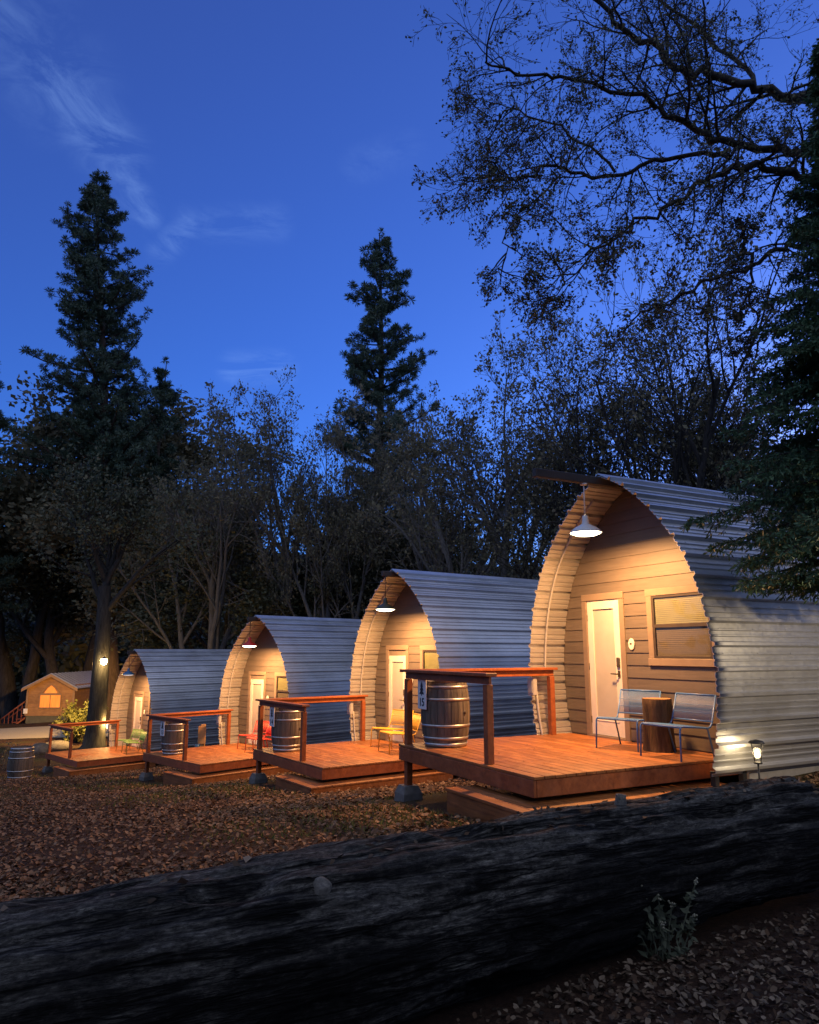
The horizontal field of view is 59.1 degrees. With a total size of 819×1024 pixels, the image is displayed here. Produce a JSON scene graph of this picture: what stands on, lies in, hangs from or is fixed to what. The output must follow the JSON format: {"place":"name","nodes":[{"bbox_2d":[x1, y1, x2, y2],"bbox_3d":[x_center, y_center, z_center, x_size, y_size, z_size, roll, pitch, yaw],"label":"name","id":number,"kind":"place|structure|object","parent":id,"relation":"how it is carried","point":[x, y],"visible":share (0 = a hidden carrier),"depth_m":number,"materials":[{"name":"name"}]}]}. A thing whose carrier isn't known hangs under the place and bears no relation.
{"place":"outdoors","nodes":[
{"label":"outdoors","id":0,"kind":"place"},
{"bbox_2d":[0,769,494,850],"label":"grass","id":1,"kind":"structure","parent":0,"point":[298,809],"depth_m":9.10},
{"bbox_2d":[2,553,538,642],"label":"hills","id":2,"kind":"structure","parent":0,"point":[247,579],"depth_m":182.08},
{"bbox_2d":[0,715,818,1023],"bbox_3d":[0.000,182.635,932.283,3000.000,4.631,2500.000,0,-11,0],"label":"ground","id":3,"kind":"structure","parent":0,"point":[800,905],"depth_m":4.34,"materials":[{"name":"brown soil"}]},
{"bbox_2d":[0,700,25,723],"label":"outside stair","id":4,"kind":"object","parent":3,"relation":"on","point":[21,719],"visible":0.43,"depth_m":44.66,"materials":[{"name":"brown wood"}]},
{"bbox_2d":[0,380,28,614],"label":"pine tree","id":5,"kind":"object","parent":3,"relation":"on","point":[5,562],"visible":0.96,"depth_m":45.64,"materials":[{"name":"green plant"}]},
{"bbox_2d":[0,740,38,769],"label":"bare shrub","id":6,"kind":"object","parent":3,"relation":"on","point":[5,756],"visible":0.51,"depth_m":27.72,"materials":[{"name":"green plant"}]},
{"bbox_2d":[7,745,34,779],"bbox_3d":[-11.750,7.606,21.855,0.720,0.980,0.720,-7,-13,32],"label":"wine barrel","id":7,"kind":"object","parent":3,"relation":"on","point":[20,763],"visible":0.88,"depth_m":21.61,"materials":[{"name":"brown wood"}]},
{"bbox_2d":[32,743,51,753],"bbox_3d":[-16.686,10.755,32.571,1.082,0.683,0.866,0,-11,0],"label":"boulder","id":8,"kind":"object","parent":3,"relation":"on","point":[40,748],"visible":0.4,"depth_m":32.31,"materials":[{"name":"stone"}]},
{"bbox_2d":[0,413,96,722],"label":"broadleaf tree","id":9,"kind":"object","parent":3,"relation":"on","point":[9,702],"visible":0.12,"depth_m":52.33,"materials":[{"name":"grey plant"}]},
{"bbox_2d":[0,726,107,738],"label":"gravel drive","id":10,"kind":"structure","parent":3,"relation":"on","point":[25,732],"depth_m":39.21,"materials":[{"name":"beige gravel"}]},
{"bbox_2d":[21,671,91,723],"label":"timber house","id":11,"kind":"structure","parent":3,"relation":"on","point":[48,696],"depth_m":44.62,"materials":[{"name":"brown wood"}]},
{"bbox_2d":[38,694,61,708],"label":"window","id":12,"kind":"structure","parent":11,"relation":"in","point":[46,701],"depth_m":44.55,"materials":[{"name":"brown glass"}]},
{"bbox_2d":[41,683,60,693],"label":"gable window","id":13,"kind":"structure","parent":11,"relation":"in","point":[51,690],"depth_m":44.67,"materials":[{"name":"brown glass"}]},
{"bbox_2d":[0,522,119,675],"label":"broadleaf tree","id":14,"kind":"object","parent":3,"relation":"on","point":[24,633],"visible":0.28,"depth_m":51.87,"materials":[{"name":"green plant"}]},
{"bbox_2d":[47,740,72,748],"bbox_3d":[-16.791,11.194,34.507,1.381,0.567,1.007,0,-11,0],"label":"boulder","id":15,"kind":"object","parent":3,"relation":"on","point":[58,744],"visible":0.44,"depth_m":34.21,"materials":[{"name":"stone"}]},
{"bbox_2d":[52,699,108,742],"bbox_3d":[-16.434,10.509,36.302,2.609,2.313,2.512,-6,-12,29],"label":"leafy shrub","id":16,"kind":"object","parent":3,"relation":"on","point":[79,715],"visible":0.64,"depth_m":35.82,"materials":[{"name":"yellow plant"}]},
{"bbox_2d":[0,169,177,719],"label":"pine tree","id":17,"kind":"object","parent":3,"relation":"on","point":[121,442],"visible":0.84,"depth_m":47.53,"materials":[{"name":"green plant"}]},
{"bbox_2d":[42,720,154,776],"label":"timber deck","id":18,"kind":"structure","parent":3,"relation":"on","point":[88,757],"depth_m":26.37,"materials":[{"name":"wood"}]},
{"bbox_2d":[116,729,141,751],"bbox_3d":[-10.841,8.837,28.008,0.634,0.754,0.742,-7,-13,33],"label":"wire chair","id":19,"kind":"object","parent":18,"relation":"on","point":[136,735],"visible":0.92,"depth_m":28.22,"materials":[{"name":"metal"}]},
{"bbox_2d":[121,731,146,753],"bbox_3d":[-10.393,8.704,27.317,0.742,0.754,0.634,8,-13,-36],"label":"wire chair","id":20,"kind":"object","parent":18,"relation":"on","point":[143,735],"visible":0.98,"depth_m":27.36,"materials":[{"name":"green metal"}]},
{"bbox_2d":[100,736,687,760],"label":"deck leaf scraps","id":21,"kind":"object","parent":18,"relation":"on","point":[508,742],"visible":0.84,"depth_m":9.72,"materials":[{"name":"brown plant"}]},
{"bbox_2d":[24,435,218,749],"bbox_3d":[-13.602,3.876,33.197,7.363,14.716,9.309,8,-13,-35],"label":"oak tree","id":22,"kind":"object","parent":3,"relation":"on","point":[94,736],"visible":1,"depth_m":33.80,"materials":[{"name":"green plant"}]},
{"bbox_2d":[100,656,106,664],"bbox_3d":[-13.902,6.740,32.818,0.449,0.401,0.297,-10,-15,41],"label":"yard lamp","id":23,"kind":"object","parent":22,"relation":"attached to","point":[103,661],"visible":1,"depth_m":32.67,"materials":[{"name":"white glass"}]},
{"bbox_2d":[10,435,270,650],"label":"broadleaf tree","id":24,"kind":"object","parent":3,"relation":"on","point":[120,581],"visible":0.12,"depth_m":45.42,"materials":[{"name":"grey plant"}]},
{"bbox_2d":[0,370,286,670],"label":"broadleaf tree","id":25,"kind":"object","parent":3,"relation":"on","point":[20,487],"visible":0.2,"depth_m":49.64,"materials":[{"name":"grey plant"}]},
{"bbox_2d":[121,356,187,644],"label":"pine tree","id":26,"kind":"object","parent":3,"relation":"on","point":[164,386],"visible":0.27,"depth_m":49.82,"materials":[{"name":"green plant"}]},
{"bbox_2d":[107,649,231,765],"bbox_3d":[-8.454,8.180,30.378,7.270,4.738,3.689,11,-15,-44],"label":"arched cabin","id":27,"kind":"object","parent":3,"relation":"on","point":[160,681],"visible":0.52,"depth_m":28.72,"materials":[{"name":"metal"}]},
{"bbox_2d":[122,655,134,675],"bbox_3d":[-10.962,5.959,28.255,0.464,0.855,0.464,11,-15,-44],"label":"pendant lamp","id":28,"kind":"object","parent":27,"relation":"hanging from","point":[128,672],"visible":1,"depth_m":28.09,"materials":[{"name":"blue metal"}]},
{"bbox_2d":[132,697,141,746],"bbox_3d":[-10.936,8.402,28.969,0.087,1.900,0.720,11,-15,-44],"label":"door","id":29,"kind":"structure","parent":27,"relation":"in","point":[138,700],"depth_m":29.05,"materials":[{"name":"white paint"}]},
{"bbox_2d":[147,692,150,720],"bbox_3d":[-9.850,7.575,28.047,0.048,1.076,1.220,11,-15,-44],"label":"window","id":30,"kind":"structure","parent":27,"relation":"in","point":[149,704],"depth_m":28.39,"materials":[{"name":"beige paint"}]},
{"bbox_2d":[5,593,364,701],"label":"distant woodland","id":31,"kind":"object","parent":3,"relation":"on","point":[71,661],"visible":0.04,"depth_m":59.61,"materials":[{"name":"green plant"}]},
{"bbox_2d":[84,379,308,648],"bbox_3d":[-11.485,2.546,39.774,11.255,19.592,9.760,-1,-11,4],"label":"broadleaf tree","id":32,"kind":"object","parent":3,"relation":"on","point":[216,609],"visible":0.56,"depth_m":39.43,"materials":[{"name":"green plant"}]},
{"bbox_2d":[195,724,205,746],"bbox_3d":[-6.365,7.270,22.020,0.330,1.550,0.170,-3,-11,15],"label":"utility post","id":33,"kind":"object","parent":3,"relation":"on","point":[201,734],"visible":0.52,"depth_m":22.06,"materials":[{"name":"beige wood"}]},
{"bbox_2d":[110,508,309,664],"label":"broadleaf tree","id":34,"kind":"object","parent":3,"relation":"on","point":[169,607],"visible":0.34,"depth_m":40.80,"materials":[{"name":"green plant"}]},
{"bbox_2d":[139,709,292,785],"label":"timber deck","id":35,"kind":"structure","parent":3,"relation":"on","point":[213,758],"depth_m":19.16,"materials":[{"name":"wood"}]},
{"bbox_2d":[160,721,184,754],"bbox_3d":[-6.537,6.225,20.057,0.690,0.920,0.724,-10,-15,43],"label":"wine barrel","id":36,"kind":"object","parent":35,"relation":"on","point":[171,734],"visible":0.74,"depth_m":19.79,"materials":[{"name":"brown wood"}]},
{"bbox_2d":[237,720,268,750],"bbox_3d":[-4.520,6.512,21.093,0.634,0.754,0.742,-7,-13,32],"label":"wire chair","id":37,"kind":"object","parent":35,"relation":"on","point":[252,734],"visible":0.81,"depth_m":21.25,"materials":[{"name":"metal"}]},
{"bbox_2d":[245,725,271,748],"bbox_3d":[-4.148,6.364,20.323,0.742,0.754,0.634,8,-14,-36],"label":"wire chair","id":38,"kind":"object","parent":35,"relation":"on","point":[268,732],"visible":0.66,"depth_m":20.42,"materials":[{"name":"red metal"}]},
{"bbox_2d":[216,555,359,637],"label":"broadleaf tree","id":39,"kind":"object","parent":3,"relation":"on","point":[255,602],"visible":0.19,"depth_m":38.35,"materials":[{"name":"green plant"}]},
{"bbox_2d":[216,615,360,747],"bbox_3d":[-2.209,5.838,23.373,3.689,4.738,7.270,-10,-15,43],"label":"arched cabin","id":40,"kind":"object","parent":3,"relation":"on","point":[288,656],"visible":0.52,"depth_m":21.68,"materials":[{"name":"metal"}]},
{"bbox_2d":[242,621,256,646],"bbox_3d":[-4.686,3.577,21.227,0.464,0.785,0.464,-10,-15,43],"label":"pendant lamp","id":41,"kind":"object","parent":40,"relation":"hanging from","point":[249,643],"visible":1,"depth_m":21.06,"materials":[{"name":"red metal"}]},
{"bbox_2d":[248,679,263,743],"bbox_3d":[-4.652,6.059,21.960,0.720,1.900,0.028,-10,-15,43],"label":"door","id":42,"kind":"structure","parent":40,"relation":"in","point":[256,690],"depth_m":22.05,"materials":[{"name":"white paint"}]},
{"bbox_2d":[274,672,288,697],"bbox_3d":[-3.574,5.230,21.029,1.220,1.076,0.048,-10,-15,43],"label":"window","id":43,"kind":"structure","parent":40,"relation":"in","point":[280,678],"depth_m":21.29,"materials":[{"name":"beige glass"}]},
{"bbox_2d":[183,364,424,623],"bbox_3d":[-5.072,1.978,40.043,13.295,20.519,9.970,-2,-11,10],"label":"broadleaf tree","id":44,"kind":"object","parent":3,"relation":"on","point":[268,427],"visible":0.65,"depth_m":38.94,"materials":[{"name":"green plant"}]},
{"bbox_2d":[251,412,418,618],"bbox_3d":[-3.661,2.769,38.523,8.978,17.860,7.785,-1,-11,7],"label":"broadleaf tree","id":45,"kind":"object","parent":3,"relation":"on","point":[309,542],"visible":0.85,"depth_m":37.70,"materials":[{"name":"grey plant"}]},
{"bbox_2d":[249,695,452,793],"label":"timber deck","id":46,"kind":"structure","parent":3,"relation":"on","point":[318,761],"depth_m":13.87,"materials":[{"name":"wood"}]},
{"bbox_2d":[269,707,301,751],"bbox_3d":[-2.572,4.532,15.203,0.723,0.920,0.690,7,-13,-34],"label":"wine barrel","id":47,"kind":"object","parent":46,"relation":"on","point":[285,724],"visible":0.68,"depth_m":14.93,"materials":[{"name":"brown wood"}]},
{"bbox_2d":[370,709,413,748],"bbox_3d":[-0.375,4.739,15.824,0.634,0.754,0.742,-9,-14,40],"label":"wire chair","id":48,"kind":"object","parent":46,"relation":"on","point":[391,729],"visible":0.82,"depth_m":16.05,"materials":[{"name":"yellow metal"}]},
{"bbox_2d":[378,713,420,754],"bbox_3d":[-0.196,4.574,14.969,0.742,0.754,0.634,5,-12,-23],"label":"wire chair","id":49,"kind":"object","parent":46,"relation":"on","point":[416,719],"visible":0.75,"depth_m":14.97,"materials":[{"name":"yellow metal"}]},
{"bbox_2d":[286,227,440,554],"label":"pine tree","id":50,"kind":"object","parent":3,"relation":"on","point":[372,319],"visible":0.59,"depth_m":47.80,"materials":[{"name":"green plant"}]},
{"bbox_2d":[276,474,481,618],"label":"broadleaf tree","id":51,"kind":"object","parent":3,"relation":"on","point":[367,591],"visible":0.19,"depth_m":39.00,"materials":[{"name":"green plant"}]},
{"bbox_2d":[0,776,818,1023],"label":"fallen log","id":52,"kind":"object","parent":3,"relation":"on","point":[407,929],"visible":0.97,"depth_m":3.20,"materials":[{"name":"grey wood"}]},
{"bbox_2d":[0,776,818,910],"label":"leaves on log","id":53,"kind":"object","parent":52,"relation":"on","point":[248,857],"visible":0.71,"depth_m":3.80,"materials":[{"name":"brown plant"}]},
{"bbox_2d":[0,765,818,901],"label":"fallen leaves","id":54,"kind":"object","parent":3,"relation":"on","point":[353,799],"visible":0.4,"depth_m":9.38,"materials":[{"name":"brown plant"}]},
{"bbox_2d":[0,848,818,1023],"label":"fallen leaves","id":55,"kind":"object","parent":3,"relation":"on","point":[725,1013],"visible":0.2,"depth_m":3.38,"materials":[{"name":"brown plant"}]},
{"bbox_2d":[369,551,499,594],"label":"broadleaf tree","id":56,"kind":"object","parent":3,"relation":"on","point":[473,565],"visible":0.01,"depth_m":41.33,"materials":[{"name":"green plant"}]},
{"bbox_2d":[347,569,538,778],"bbox_3d":[2.380,3.951,17.518,7.270,4.738,3.689,7,-13,-34],"label":"arched cabin","id":57,"kind":"object","parent":3,"relation":"on","point":[437,620],"visible":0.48,"depth_m":16.11,"materials":[{"name":"metal"}]},
{"bbox_2d":[375,576,395,610],"bbox_3d":[-0.531,1.788,15.874,0.464,0.785,0.464,7,-13,-34],"label":"pendant lamp","id":58,"kind":"object","parent":57,"relation":"hanging from","point":[385,606],"visible":1,"depth_m":15.71,"materials":[{"name":"grey metal"}]},
{"bbox_2d":[388,656,405,741],"bbox_3d":[-0.298,4.261,16.561,0.087,1.900,0.720,7,-13,-34],"label":"door","id":59,"kind":"structure","parent":57,"relation":"in","point":[396,678],"depth_m":16.64,"materials":[{"name":"white paint"}]},
{"bbox_2d":[420,645,438,668],"bbox_3d":[0.584,3.401,15.469,0.048,1.076,1.220,7,-13,-34],"label":"window","id":60,"kind":"structure","parent":57,"relation":"in","point":[428,653],"depth_m":15.76,"materials":[{"name":"beige paint"}]},
{"bbox_2d":[336,380,579,588],"bbox_3d":[3.123,1.983,35.868,12.312,17.884,9.233,-10,-15,43],"label":"broadleaf tree","id":61,"kind":"object","parent":3,"relation":"on","point":[453,528],"visible":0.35,"depth_m":36.00,"materials":[{"name":"grey plant"}]},
{"bbox_2d":[356,306,633,586],"bbox_3d":[3.292,0.423,30.917,11.283,18.485,9.784,1,-11,-7],"label":"broadleaf tree","id":62,"kind":"object","parent":3,"relation":"on","point":[442,490],"visible":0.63,"depth_m":31.29,"materials":[{"name":"grey plant"}]},
{"bbox_2d":[446,407,663,579],"bbox_3d":[5.895,2.418,28.877,8.736,13.050,8.701,5,-12,-26],"label":"broadleaf tree","id":63,"kind":"object","parent":3,"relation":"on","point":[509,545],"visible":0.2,"depth_m":28.35,"materials":[{"name":"grey plant"}]},
{"bbox_2d":[394,667,737,821],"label":"timber deck","id":64,"kind":"structure","parent":3,"relation":"on","point":[555,764],"depth_m":8.51,"materials":[{"name":"wood"}]},
{"bbox_2d":[418,679,469,747],"bbox_3d":[0.486,2.785,10.110,0.724,0.920,0.690,6,-12,-27],"label":"wine barrel","id":65,"kind":"object","parent":64,"relation":"on","point":[444,706],"visible":0.88,"depth_m":9.85,"materials":[{"name":"brown wood"}]},
{"bbox_2d":[596,689,660,751],"bbox_3d":[2.999,2.828,9.879,0.742,0.754,0.634,11,-15,-44],"label":"wire chair","id":66,"kind":"object","parent":64,"relation":"on","point":[636,692],"visible":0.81,"depth_m":10.13,"materials":[{"name":"grey metal"}]},
{"bbox_2d":[642,698,676,752],"bbox_3d":[3.288,2.806,9.549,0.420,0.666,0.428,-2,-11,12],"label":"stump table","id":67,"kind":"object","parent":64,"relation":"on","point":[656,739],"visible":0.93,"depth_m":9.41,"materials":[{"name":"brown wood"}]},
{"bbox_2d":[640,692,716,761],"bbox_3d":[3.356,2.663,9.021,0.742,0.754,0.634,6,-13,-30],"label":"wire chair","id":68,"kind":"object","parent":64,"relation":"on","point":[694,717],"visible":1,"depth_m":9.09,"materials":[{"name":"grey metal"}]},
{"bbox_2d":[405,0,818,401],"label":"oak tree","id":69,"kind":"object","parent":3,"relation":"on","point":[689,72],"visible":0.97,"depth_m":9.14,"materials":[{"name":"green plant"}]},
{"bbox_2d":[460,173,812,577],"bbox_3d":[8.758,-0.696,26.621,12.702,18.049,18.016,-2,-11,10],"label":"broadleaf tree","id":70,"kind":"object","parent":3,"relation":"on","point":[680,475],"visible":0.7,"depth_m":24.32,"materials":[{"name":"grey plant"}]},
{"bbox_2d":[638,878,698,960],"bbox_3d":[1.340,2.143,3.787,0.362,0.450,0.120,-1,-11,7],"label":"weed plant","id":71,"kind":"object","parent":3,"relation":"on","point":[664,938],"visible":0.88,"depth_m":3.77,"materials":[{"name":"green plant"}]},
{"bbox_2d":[527,468,818,785],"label":"arched cabin","id":72,"kind":"object","parent":3,"relation":"on","point":[638,594],"visible":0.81,"depth_m":10.08,"materials":[{"name":"metal"}]},
{"bbox_2d":[569,483,602,536],"bbox_3d":[2.506,-0.044,10.341,0.464,0.785,0.464,6,-12,-27],"label":"pendant lamp","id":73,"kind":"object","parent":72,"relation":"hanging from","point":[585,528],"visible":1,"depth_m":10.19,"materials":[{"name":"white metal"}]},
{"bbox_2d":[587,599,624,737],"bbox_3d":[2.977,2.368,11.054,0.087,2.030,0.720,6,-12,-27],"label":"door","id":74,"kind":"structure","parent":72,"relation":"in","point":[605,667],"depth_m":11.08,"materials":[{"name":"white paint"}]},
{"bbox_2d":[644,585,714,666],"bbox_3d":[3.697,1.552,9.849,0.048,1.076,1.220,6,-12,-27],"label":"window","id":75,"kind":"structure","parent":72,"relation":"in","point":[692,648],"depth_m":9.90,"materials":[{"name":"beige paint"}]},
{"bbox_2d":[584,355,792,496],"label":"broadleaf tree","id":76,"kind":"object","parent":3,"relation":"on","point":[735,454],"visible":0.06,"depth_m":27.93,"materials":[{"name":"plant"}]},
{"bbox_2d":[677,38,818,603],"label":"fir tree","id":77,"kind":"object","parent":3,"relation":"on","point":[796,378],"visible":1,"depth_m":7.92,"materials":[{"name":"green plant"}]},
{"bbox_2d":[748,739,764,778],"bbox_3d":[4.050,2.964,8.391,0.184,0.628,0.184,0,-11,0],"label":"path lantern","id":78,"kind":"object","parent":3,"relation":"on","point":[755,741],"visible":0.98,"depth_m":8.39,"materials":[{"name":"black paint"}]},
{"bbox_2d":[740,424,811,494],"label":"broadleaf tree","id":79,"kind":"object","parent":3,"relation":"on","point":[781,433],"depth_m":31.48,"materials":[{"name":"green plant"}]},
{"bbox_2d":[0,0,818,566],"label":"sky","id":80,"kind":"structure","parent":0,"point":[252,149],"materials":[{"name":"blue"}]}
]}

